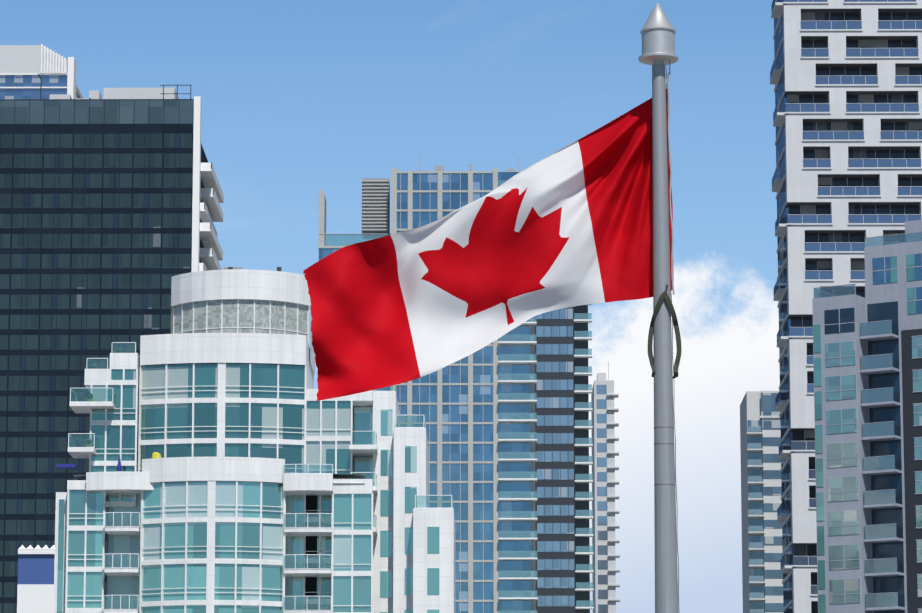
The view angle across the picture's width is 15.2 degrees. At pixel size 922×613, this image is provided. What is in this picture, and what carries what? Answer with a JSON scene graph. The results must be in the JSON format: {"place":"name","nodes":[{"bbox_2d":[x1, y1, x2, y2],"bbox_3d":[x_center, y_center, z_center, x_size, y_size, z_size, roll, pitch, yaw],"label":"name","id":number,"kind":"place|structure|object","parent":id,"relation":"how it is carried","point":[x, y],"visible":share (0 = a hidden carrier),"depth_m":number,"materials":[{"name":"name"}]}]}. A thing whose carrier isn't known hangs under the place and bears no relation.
{"place":"outdoors","nodes":[
{"label":"outdoors","id":0,"kind":"place"},
{"bbox_2d":[17,545,54,612],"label":"building","id":1,"kind":"structure","parent":0,"point":[35,589],"depth_m":331.24,"materials":[{"name":"paint"}]},
{"bbox_2d":[0,44,82,98],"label":"tower","id":2,"kind":"structure","parent":0,"point":[22,67],"depth_m":782.12,"materials":[{"name":"white paint"}]},
{"bbox_2d":[0,0,779,612],"label":"sky","id":3,"kind":"structure","parent":0,"point":[299,98],"materials":[{"name":"blue"}]},
{"bbox_2d":[740,391,783,612],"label":"high-rise building","id":4,"kind":"structure","parent":0,"point":[761,502],"depth_m":623.56,"materials":[{"name":"concrete"}]},
{"label":"ground","id":5,"kind":"structure","parent":0,"visible":0},
{"bbox_2d":[0,99,207,612],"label":"high-rise building","id":6,"kind":"structure","parent":5,"relation":"on","point":[96,196],"depth_m":504.57,"materials":[{"name":"grey glass"}]},
{"bbox_2d":[38,74,223,271],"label":"dark tower glass trim","id":7,"kind":"structure","parent":6,"relation":"attached to","point":[208,209],"depth_m":511.94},
{"bbox_2d":[53,267,454,612],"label":"apartment building","id":8,"kind":"structure","parent":5,"relation":"on","point":[244,435],"depth_m":259.74,"materials":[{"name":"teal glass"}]},
{"bbox_2d":[317,156,537,612],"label":"high-rise building","id":9,"kind":"structure","parent":5,"relation":"on","point":[476,409],"depth_m":524.98,"materials":[{"name":"glass"}]},
{"bbox_2d":[533,304,593,612],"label":"dark banded tower","id":10,"kind":"structure","parent":5,"relation":"on","point":[563,566],"depth_m":569.48,"materials":[{"name":"glass"},{"name":"dark grey concrete"}]},
{"bbox_2d":[591,361,619,612],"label":"high-rise building","id":11,"kind":"structure","parent":5,"relation":"on","point":[604,483],"depth_m":704.40,"materials":[{"name":"concrete"}]},
{"bbox_2d":[638,2,677,612],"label":"flagpole","id":12,"kind":"object","parent":5,"relation":"on","point":[657,31],"visible":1,"depth_m":15.68,"materials":[{"name":"metal"}]},
{"bbox_2d":[303,90,673,400],"bbox_3d":[0.120,-0.280,15.918,1.713,1.465,0.377,0,-10,1],"label":"flag","id":13,"kind":"object","parent":12,"relation":"attached to","point":[570,225],"visible":0.94,"depth_m":15.93,"materials":[{"name":"red fabric"}]},
{"bbox_2d":[648,61,681,612],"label":"rope","id":14,"kind":"object","parent":12,"relation":"attached to","point":[664,295],"visible":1,"depth_m":15.71,"materials":[{"name":"grey fabric"}]},
{"bbox_2d":[770,0,921,612],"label":"tower staggered loggias","id":15,"kind":"object","parent":5,"relation":"on","point":[846,77],"visible":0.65,"depth_m":368.82,"materials":[{"name":"concrete"}]},
{"bbox_2d":[812,220,921,612],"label":"apartment building","id":16,"kind":"structure","parent":5,"relation":"on","point":[867,356],"depth_m":301.18,"materials":[{"name":"concrete"}]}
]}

